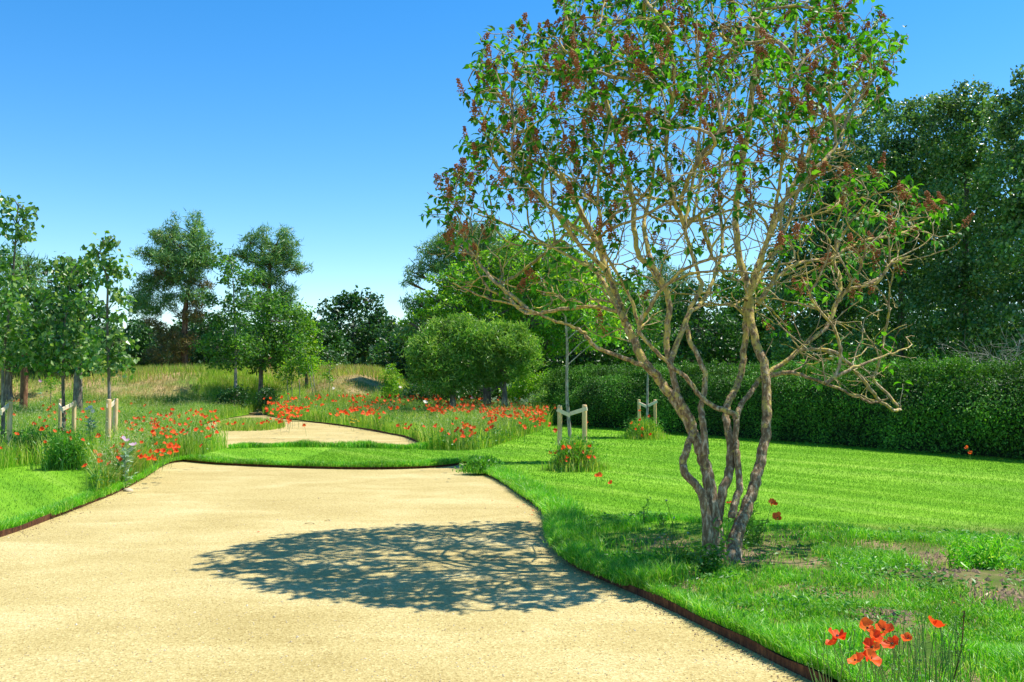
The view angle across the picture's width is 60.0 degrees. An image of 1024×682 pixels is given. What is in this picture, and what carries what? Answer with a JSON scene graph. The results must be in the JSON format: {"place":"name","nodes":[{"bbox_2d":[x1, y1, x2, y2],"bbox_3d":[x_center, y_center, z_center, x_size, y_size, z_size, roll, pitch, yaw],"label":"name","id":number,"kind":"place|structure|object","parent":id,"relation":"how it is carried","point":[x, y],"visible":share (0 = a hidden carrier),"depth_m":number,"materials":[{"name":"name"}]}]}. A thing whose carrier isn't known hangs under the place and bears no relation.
{"place":"outdoors","nodes":[
{"label":"outdoors","id":0,"kind":"place"},
{"bbox_2d":[0,372,256,493],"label":"meadow grass","id":1,"kind":"structure","parent":0,"point":[7,459],"depth_m":22.27,"materials":[{"name":"green plant"}]},
{"bbox_2d":[0,362,476,420],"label":"grassy bank","id":2,"kind":"structure","parent":0,"point":[367,382],"depth_m":40.76,"materials":[{"name":"green plant"}]},
{"bbox_2d":[0,291,50,400],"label":"broadleaf tree","id":3,"kind":"object","parent":2,"relation":"on","point":[8,386],"visible":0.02,"depth_m":39.83,"materials":[{"name":"green plant"}]},
{"bbox_2d":[0,239,58,410],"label":"broadleaf tree","id":4,"kind":"object","parent":2,"relation":"on","point":[30,269],"visible":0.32,"depth_m":33.91,"materials":[{"name":"green plant"}]},
{"bbox_2d":[97,309,155,367],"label":"thicket","id":5,"kind":"object","parent":2,"relation":"on","point":[129,327],"visible":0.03,"depth_m":55.29,"materials":[{"name":"green plant"}]},
{"bbox_2d":[112,317,202,366],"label":"broadleaf tree","id":6,"kind":"object","parent":2,"relation":"on","point":[145,334],"visible":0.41,"depth_m":51.26,"materials":[{"name":"green plant"}]},
{"bbox_2d":[126,208,222,367],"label":"pine tree","id":7,"kind":"object","parent":2,"relation":"on","point":[172,258],"visible":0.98,"depth_m":45.82,"materials":[{"name":"green plant"}]},
{"bbox_2d":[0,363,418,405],"bbox_3d":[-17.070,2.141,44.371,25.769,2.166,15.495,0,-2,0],"label":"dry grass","id":8,"kind":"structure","parent":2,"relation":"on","point":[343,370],"depth_m":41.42,"materials":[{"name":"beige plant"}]},
{"bbox_2d":[169,311,256,366],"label":"broadleaf tree","id":9,"kind":"object","parent":2,"relation":"on","point":[200,357],"visible":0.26,"depth_m":49.41,"materials":[{"name":"green plant"}]},
{"bbox_2d":[164,364,298,413],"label":"green grass","id":10,"kind":"structure","parent":2,"relation":"on","point":[205,379],"depth_m":42.07,"materials":[{"name":"green plant"}]},
{"bbox_2d":[214,384,250,411],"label":"bush","id":11,"kind":"object","parent":2,"relation":"on","point":[225,397],"visible":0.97,"depth_m":38.28,"materials":[{"name":"green plant"}]},
{"bbox_2d":[219,221,313,366],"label":"pine tree","id":12,"kind":"object","parent":2,"relation":"on","point":[277,257],"visible":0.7,"depth_m":46.95,"materials":[{"name":"green plant"}]},
{"bbox_2d":[254,386,281,413],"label":"bush","id":13,"kind":"object","parent":2,"relation":"on","point":[267,391],"visible":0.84,"depth_m":38.33,"materials":[{"name":"green plant"}]},
{"bbox_2d":[231,265,312,406],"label":"broadleaf tree","id":14,"kind":"object","parent":2,"relation":"on","point":[266,329],"visible":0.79,"depth_m":40.79,"materials":[{"name":"green plant"}]},
{"bbox_2d":[13,393,555,430],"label":"distant poppies","id":15,"kind":"object","parent":2,"relation":"on","point":[437,404],"visible":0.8,"depth_m":28.05,"materials":[{"name":"red plant"}]},
{"bbox_2d":[275,364,295,399],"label":"sapling","id":16,"kind":"object","parent":2,"relation":"on","point":[280,375],"visible":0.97,"depth_m":38.93,"materials":[{"name":"green plant"}]},
{"bbox_2d":[225,314,346,367],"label":"broadleaf tree","id":17,"kind":"object","parent":2,"relation":"on","point":[332,355],"visible":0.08,"depth_m":53.78,"materials":[{"name":"green plant"}]},
{"bbox_2d":[280,355,299,401],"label":"sapling","id":18,"kind":"object","parent":2,"relation":"on","point":[290,375],"visible":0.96,"depth_m":38.88,"materials":[{"name":"green plant"}]},
{"bbox_2d":[285,353,304,398],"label":"sapling","id":19,"kind":"object","parent":2,"relation":"on","point":[292,357],"visible":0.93,"depth_m":38.92,"materials":[{"name":"green plant"}]},
{"bbox_2d":[283,302,327,385],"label":"broadleaf tree","id":20,"kind":"object","parent":2,"relation":"on","point":[313,341],"visible":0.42,"depth_m":42.91,"materials":[{"name":"green plant"}]},
{"bbox_2d":[296,342,315,393],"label":"sapling","id":21,"kind":"object","parent":2,"relation":"on","point":[306,351],"visible":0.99,"depth_m":38.98,"materials":[{"name":"green plant"}]},
{"bbox_2d":[300,353,320,392],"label":"sapling","id":22,"kind":"object","parent":2,"relation":"on","point":[306,366],"visible":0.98,"depth_m":38.96,"materials":[{"name":"green plant"}]},
{"bbox_2d":[290,316,361,364],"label":"thicket","id":23,"kind":"object","parent":2,"relation":"on","point":[331,340],"visible":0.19,"depth_m":57.88,"materials":[{"name":"green plant"}]},
{"bbox_2d":[320,359,338,392],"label":"sapling","id":24,"kind":"object","parent":2,"relation":"on","point":[328,377],"visible":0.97,"depth_m":38.91,"materials":[{"name":"green plant"}]},
{"bbox_2d":[314,284,388,366],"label":"broadleaf tree","id":25,"kind":"object","parent":2,"relation":"on","point":[374,324],"visible":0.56,"depth_m":61.60,"materials":[{"name":"green plant"}]},
{"bbox_2d":[367,316,404,373],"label":"broadleaf tree","id":26,"kind":"object","parent":2,"relation":"on","point":[389,320],"visible":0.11,"depth_m":55.89,"materials":[{"name":"green plant"}]},
{"bbox_2d":[376,363,403,402],"bbox_3d":[-5.125,1.956,37.938,1.268,2.214,1.105,2,-3,-33],"label":"young shrub","id":27,"kind":"object","parent":2,"relation":"on","point":[390,383],"visible":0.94,"depth_m":37.90,"materials":[{"name":"green plant"}]},
{"bbox_2d":[364,319,421,387],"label":"thicket","id":28,"kind":"object","parent":2,"relation":"on","point":[382,347],"visible":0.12,"depth_m":51.38,"materials":[{"name":"green plant"}]},
{"bbox_2d":[245,372,556,449],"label":"meadow grass","id":29,"kind":"structure","parent":0,"point":[326,416],"depth_m":30.22,"materials":[{"name":"green plant"}]},
{"bbox_2d":[0,421,837,681],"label":"gravel path","id":30,"kind":"structure","parent":0,"point":[194,487],"depth_m":6.63,"materials":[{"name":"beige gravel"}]},
{"bbox_2d":[0,460,182,536],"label":"steel edging","id":31,"kind":"object","parent":30,"relation":"on","point":[5,532],"visible":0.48,"depth_m":9.97,"materials":[{"name":"brown metal"}]},
{"bbox_2d":[183,459,465,468],"bbox_3d":[-3.626,2.294,16.324,5.532,0.094,1.323,0,-2,3],"label":"steel edging","id":32,"kind":"object","parent":30,"relation":"on","point":[327,467],"visible":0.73,"depth_m":15.87,"materials":[{"name":"brown metal"}]},
{"bbox_2d":[264,414,419,442],"bbox_3d":[-6.338,2.877,30.288,0.976,0.106,22.890,1,-3,-25],"label":"steel edging","id":33,"kind":"object","parent":30,"relation":"on","point":[410,438],"visible":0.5,"depth_m":28.14,"materials":[{"name":"brown metal"}]},
{"bbox_2d":[485,474,833,681],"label":"steel edging","id":34,"kind":"object","parent":30,"relation":"on","point":[802,670],"visible":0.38,"depth_m":5.51,"materials":[{"name":"brown metal"}]},
{"bbox_2d":[0,413,1023,681],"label":"lawn","id":35,"kind":"structure","parent":0,"point":[286,453],"depth_m":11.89,"materials":[{"name":"green plant"}]},
{"bbox_2d":[0,402,12,449],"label":"tree stakes","id":36,"kind":"object","parent":35,"relation":"on","point":[9,406],"visible":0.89,"depth_m":16.51,"materials":[{"name":"brown wood"}]},
{"bbox_2d":[0,189,51,446],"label":"lime tree","id":37,"kind":"object","parent":35,"relation":"on","point":[23,235],"visible":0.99,"depth_m":17.43,"materials":[{"name":"green plant"}]},
{"bbox_2d":[0,421,82,464],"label":"red flowers","id":38,"kind":"object","parent":35,"relation":"on","point":[23,435],"visible":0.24,"depth_m":16.69,"materials":[{"name":"green plant"}]},
{"bbox_2d":[14,248,112,436],"bbox_3d":[-9.169,0.242,17.998,1.997,4.248,1.375,0,-2,0],"label":"lime tree","id":39,"kind":"object","parent":35,"relation":"on","point":[63,345],"visible":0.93,"depth_m":17.90,"materials":[{"name":"green plant"}]},
{"bbox_2d":[27,425,99,471],"bbox_3d":[-7.623,1.834,15.252,1.365,0.816,0.971,0,-2,0],"label":"dark tuft","id":40,"kind":"object","parent":35,"relation":"on","point":[63,457],"visible":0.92,"depth_m":15.12,"materials":[{"name":"green plant"}]},
{"bbox_2d":[21,257,112,410],"bbox_3d":[-15.430,-0.096,31.000,2.948,6.022,3.176,2,-3,-43],"label":"broadleaf tree","id":41,"kind":"object","parent":35,"relation":"on","point":[77,391],"visible":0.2,"depth_m":30.83,"materials":[{"name":"green plant"}]},
{"bbox_2d":[58,399,76,432],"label":"tree stakes","id":42,"kind":"object","parent":35,"relation":"on","point":[61,409],"visible":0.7,"depth_m":17.92,"materials":[{"name":"brown wood"}]},
{"bbox_2d":[83,405,97,440],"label":"pale poppy plant","id":43,"kind":"object","parent":35,"relation":"on","point":[92,410],"visible":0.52,"depth_m":16.88,"materials":[{"name":"green plant"}]},
{"bbox_2d":[73,230,140,428],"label":"lime tree","id":44,"kind":"object","parent":35,"relation":"on","point":[112,270],"visible":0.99,"depth_m":17.01,"materials":[{"name":"green plant"}]},
{"bbox_2d":[105,398,117,445],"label":"tree stakes","id":45,"kind":"object","parent":35,"relation":"on","point":[110,404],"visible":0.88,"depth_m":16.03,"materials":[{"name":"brown wood"}]},
{"bbox_2d":[0,371,249,468],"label":"seed heads","id":46,"kind":"object","parent":35,"relation":"on","point":[137,399],"visible":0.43,"depth_m":23.74,"materials":[{"name":"red plant"}]},
{"bbox_2d":[116,436,136,486],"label":"pale poppy plant","id":47,"kind":"object","parent":35,"relation":"on","point":[126,456],"visible":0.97,"depth_m":12.79,"materials":[{"name":"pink plant"}]},
{"bbox_2d":[88,418,205,475],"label":"seed heads","id":48,"kind":"object","parent":35,"relation":"on","point":[132,441],"visible":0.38,"depth_m":14.44,"materials":[{"name":"red plant"}]},
{"bbox_2d":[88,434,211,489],"bbox_3d":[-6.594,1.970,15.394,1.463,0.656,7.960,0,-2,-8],"label":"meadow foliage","id":49,"kind":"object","parent":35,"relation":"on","point":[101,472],"visible":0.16,"depth_m":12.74,"materials":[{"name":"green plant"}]},
{"bbox_2d":[189,241,271,405],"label":"broadleaf tree","id":50,"kind":"object","parent":35,"relation":"on","point":[229,352],"visible":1,"depth_m":38.90,"materials":[{"name":"green plant"}]},
{"bbox_2d":[215,416,285,430],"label":"meadow grass","id":51,"kind":"structure","parent":35,"relation":"on","point":[250,424],"depth_m":27.98,"materials":[{"name":"green plant"}]},
{"bbox_2d":[252,377,552,433],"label":"seed heads","id":52,"kind":"object","parent":35,"relation":"on","point":[419,410],"visible":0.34,"depth_m":29.36,"materials":[{"name":"red plant"}]},
{"bbox_2d":[398,308,495,409],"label":"willow tree","id":53,"kind":"object","parent":35,"relation":"on","point":[443,362],"visible":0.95,"depth_m":30.99,"materials":[{"name":"green plant"}]},
{"bbox_2d":[400,382,514,405],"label":"undergrowth","id":54,"kind":"object","parent":35,"relation":"on","point":[478,394],"visible":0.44,"depth_m":35.63,"materials":[{"name":"green plant"}]},
{"bbox_2d":[387,216,528,400],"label":"broadleaf tree","id":55,"kind":"object","parent":35,"relation":"on","point":[438,266],"visible":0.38,"depth_m":41.80,"materials":[{"name":"green plant"}]},
{"bbox_2d":[452,454,504,474],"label":"grass tuft","id":56,"kind":"object","parent":35,"relation":"on","point":[477,465],"visible":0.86,"depth_m":14.71,"materials":[{"name":"green plant"}]},
{"bbox_2d":[409,411,548,450],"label":"meadow grass","id":57,"kind":"structure","parent":35,"relation":"on","point":[499,440],"depth_m":21.36,"materials":[{"name":"green plant"}]},
{"bbox_2d":[393,231,608,406],"bbox_3d":[-0.459,-0.604,34.009,8.290,7.296,3.396,0,-2,0],"label":"spreading tree","id":58,"kind":"object","parent":35,"relation":"on","point":[489,312],"visible":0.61,"depth_m":33.80,"materials":[{"name":"green plant"}]},
{"bbox_2d":[460,317,548,409],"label":"willow tree","id":59,"kind":"object","parent":35,"relation":"on","point":[499,350],"visible":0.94,"depth_m":31.10,"materials":[{"name":"green plant"}]},
{"bbox_2d":[0,438,1023,681],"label":"rough grass","id":60,"kind":"structure","parent":35,"relation":"on","point":[562,528],"depth_m":6.56,"materials":[{"name":"green plant"}]},
{"bbox_2d":[498,370,555,405],"bbox_3d":[0.826,2.058,34.930,2.762,2.044,1.810,0,-2,0],"label":"green thicket","id":61,"kind":"object","parent":35,"relation":"on","point":[520,390],"visible":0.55,"depth_m":34.79,"materials":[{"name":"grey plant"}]},
{"bbox_2d":[522,381,555,413],"bbox_3d":[1.313,2.139,30.913,1.942,1.545,1.320,0,-2,0],"label":"rounded bush","id":62,"kind":"object","parent":35,"relation":"on","point":[533,401],"visible":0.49,"depth_m":30.73,"materials":[{"name":"green plant"}]},
{"bbox_2d":[556,405,587,452],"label":"tree stakes","id":63,"kind":"object","parent":35,"relation":"on","point":[583,410],"visible":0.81,"depth_m":16.31,"materials":[{"name":"brown wood"}]},
{"bbox_2d":[530,433,621,472],"bbox_3d":[1.075,1.892,15.173,1.423,0.742,1.269,1,-3,-18],"label":"wildflower tuft","id":64,"kind":"object","parent":35,"relation":"on","point":[576,460],"visible":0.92,"depth_m":14.93,"materials":[{"name":"green plant"}]},
{"bbox_2d":[518,322,643,382],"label":"broadleaf tree","id":65,"kind":"object","parent":35,"relation":"on","point":[583,358],"visible":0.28,"depth_m":37.20,"materials":[{"name":"green plant"}]},
{"bbox_2d":[528,209,634,442],"bbox_3d":[1.325,-0.102,16.908,2.047,4.848,1.190,0,-2,0],"label":"young tree","id":66,"kind":"object","parent":35,"relation":"on","point":[612,322],"visible":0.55,"depth_m":16.88,"materials":[{"name":"green plant"}]},
{"bbox_2d":[614,415,679,439],"bbox_3d":[3.484,2.221,22.967,1.650,0.740,1.500,0,-2,0],"label":"wildflower tuft","id":67,"kind":"object","parent":35,"relation":"on","point":[651,427],"visible":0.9,"depth_m":22.79,"materials":[{"name":"green plant"}]},
{"bbox_2d":[637,399,657,423],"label":"tree stakes","id":68,"kind":"object","parent":35,"relation":"on","point":[653,403],"visible":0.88,"depth_m":23.68,"materials":[{"name":"brown wood"}]},
{"bbox_2d":[619,304,679,419],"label":"young tree","id":69,"kind":"object","parent":35,"relation":"on","point":[648,334],"visible":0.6,"depth_m":23.63,"materials":[{"name":"green plant"}]},
{"bbox_2d":[626,499,688,562],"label":"dry stalks","id":70,"kind":"object","parent":35,"relation":"on","point":[666,500],"visible":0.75,"depth_m":7.36,"materials":[{"name":"green plant"}]},
{"bbox_2d":[640,248,697,333],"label":"pine tree","id":71,"kind":"object","parent":35,"relation":"on","point":[663,270],"visible":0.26,"depth_m":43.94,"materials":[{"name":"green plant"}]},
{"bbox_2d":[649,545,696,565],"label":"yellow tuft","id":72,"kind":"object","parent":35,"relation":"on","point":[678,558],"visible":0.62,"depth_m":7.29,"materials":[{"name":"green plant"}]},
{"bbox_2d":[419,0,974,563],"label":"lilac tree","id":73,"kind":"object","parent":35,"relation":"on","point":[659,28],"visible":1,"depth_m":7.95,"materials":[{"name":"green plant"}]},
{"bbox_2d":[684,517,733,573],"bbox_3d":[1.545,1.617,6.897,0.390,0.488,0.199,0,-2,0],"label":"privet sprout","id":74,"kind":"object","parent":35,"relation":"on","point":[702,561],"visible":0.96,"depth_m":6.89,"materials":[{"name":"green plant"}]},
{"bbox_2d":[647,275,775,382],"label":"broadleaf tree","id":75,"kind":"object","parent":35,"relation":"on","point":[727,327],"visible":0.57,"depth_m":35.48,"materials":[{"name":"green plant"}]},
{"bbox_2d":[725,487,771,544],"bbox_3d":[2.097,1.612,8.040,0.516,0.573,0.419,1,-3,-28],"label":"feathery plant","id":76,"kind":"object","parent":35,"relation":"on","point":[748,537],"visible":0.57,"depth_m":8.04,"materials":[{"name":"green plant"}]},
{"bbox_2d":[535,345,1023,459],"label":"hedge","id":77,"kind":"object","parent":35,"relation":"on","point":[983,418],"visible":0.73,"depth_m":20.46,"materials":[{"name":"green plant"}]},
{"bbox_2d":[550,509,1023,681],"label":"weeds","id":78,"kind":"object","parent":35,"relation":"on","point":[842,561],"visible":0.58,"depth_m":6.67,"materials":[{"name":"green plant"}]},
{"bbox_2d":[759,95,894,383],"bbox_3d":[11.125,-2.895,31.108,5.043,11.623,3.522,0,-2,0],"label":"poplar tree","id":79,"kind":"object","parent":35,"relation":"on","point":[808,325],"visible":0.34,"depth_m":30.72,"materials":[{"name":"green plant"}]},
{"bbox_2d":[747,139,924,383],"bbox_3d":[13.086,-2.528,36.133,7.301,11.314,5.324,0,-2,0],"label":"broadleaf tree","id":80,"kind":"object","parent":35,"relation":"on","point":[845,329],"visible":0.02,"depth_m":35.41,"materials":[{"name":"green plant"}]},
{"bbox_2d":[828,627,852,681],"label":"poppy","id":81,"kind":"object","parent":35,"relation":"on","point":[835,633],"visible":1,"depth_m":3.97,"materials":[{"name":"red plant"}]},
{"bbox_2d":[847,652,865,681],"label":"poppy","id":82,"kind":"object","parent":35,"relation":"on","point":[856,658],"visible":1,"depth_m":3.68,"materials":[{"name":"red plant"}]},
{"bbox_2d":[862,648,881,681],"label":"poppy","id":83,"kind":"object","parent":35,"relation":"on","point":[870,654],"visible":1,"depth_m":3.66,"materials":[{"name":"red plant"}]},
{"bbox_2d":[863,637,884,681],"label":"poppy","id":84,"kind":"object","parent":35,"relation":"on","point":[868,643],"visible":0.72,"depth_m":3.93,"materials":[{"name":"red plant"}]},
{"bbox_2d":[859,617,888,681],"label":"poppy","id":85,"kind":"object","parent":35,"relation":"on","point":[866,622],"visible":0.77,"depth_m":4.25,"materials":[{"name":"red plant"}]},
{"bbox_2d":[869,627,884,680],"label":"poppy","id":86,"kind":"object","parent":35,"relation":"on","point":[875,635],"visible":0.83,"depth_m":4.03,"materials":[{"name":"red plant"}]},
{"bbox_2d":[881,635,902,681],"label":"poppy","id":87,"kind":"object","parent":35,"relation":"on","point":[885,643],"visible":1,"depth_m":3.85,"materials":[{"name":"red plant"}]},
{"bbox_2d":[875,619,908,681],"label":"poppy","id":88,"kind":"object","parent":35,"relation":"on","point":[881,625],"visible":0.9,"depth_m":4.13,"materials":[{"name":"red plant"}]},
{"bbox_2d":[807,605,977,681],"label":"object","id":89,"kind":"object","parent":35,"relation":"on","point":[917,669],"visible":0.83,"depth_m":4.29,"materials":[{"name":"green plant"}]},
{"bbox_2d":[839,91,961,383],"bbox_3d":[12.774,-2.719,29.071,4.151,11.100,3.934,0,-2,0],"label":"poplar tree","id":90,"kind":"object","parent":35,"relation":"on","point":[898,162],"visible":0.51,"depth_m":28.82,"materials":[{"name":"green plant"}]},
{"bbox_2d":[795,549,1023,624],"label":"soil clods","id":91,"kind":"object","parent":35,"relation":"on","point":[937,556],"visible":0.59,"depth_m":6.33,"materials":[{"name":"brown soil"}]},
{"bbox_2d":[842,144,993,384],"bbox_3d":[16.897,-2.628,35.970,7.401,11.502,5.615,0,-2,0],"label":"broadleaf tree","id":92,"kind":"object","parent":35,"relation":"on","point":[919,277],"visible":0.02,"depth_m":35.30,"materials":[{"name":"green plant"}]},
{"bbox_2d":[928,615,946,681],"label":"poppy","id":93,"kind":"object","parent":35,"relation":"on","point":[937,623],"visible":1,"depth_m":4.19,"materials":[{"name":"red plant"}]},
{"bbox_2d":[893,74,1023,382],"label":"poplar tree","id":94,"kind":"object","parent":35,"relation":"on","point":[964,139],"visible":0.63,"depth_m":26.86,"materials":[{"name":"green plant"}]},
{"bbox_2d":[930,321,1023,384],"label":"bare shrub","id":95,"kind":"object","parent":35,"relation":"on","point":[997,357],"visible":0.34,"depth_m":20.14,"materials":[{"name":"green plant"}]},
{"bbox_2d":[939,527,1016,570],"bbox_3d":[3.639,1.700,6.944,0.543,0.390,0.586,-2,-3,38],"label":"green tussock","id":96,"kind":"object","parent":35,"relation":"on","point":[968,562],"visible":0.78,"depth_m":6.96,"materials":[{"name":"green plant"}]},
{"bbox_2d":[958,64,1023,372],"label":"poplar tree","id":97,"kind":"object","parent":35,"relation":"on","point":[1010,228],"visible":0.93,"depth_m":25.04,"materials":[{"name":"green plant"}]},
{"bbox_2d":[0,0,1023,379],"label":"sky","id":98,"kind":"structure","parent":0,"point":[334,122],"materials":[{"name":"blue"}]},
{"bbox_2d":[410,235,622,403],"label":"broadleaf tree","id":99,"kind":"object","parent":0,"point":[586,257],"visible":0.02,"depth_m":42.53,"materials":[{"name":"green plant"}]},
{"bbox_2d":[581,274,683,382],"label":"broadleaf tree","id":100,"kind":"object","parent":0,"point":[633,288],"visible":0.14,"depth_m":39.31,"materials":[{"name":"green plant"}]},
{"bbox_2d":[706,258,794,381],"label":"broadleaf tree","id":101,"kind":"object","parent":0,"point":[738,294],"visible":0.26,"depth_m":37.70,"materials":[{"name":"green plant"}]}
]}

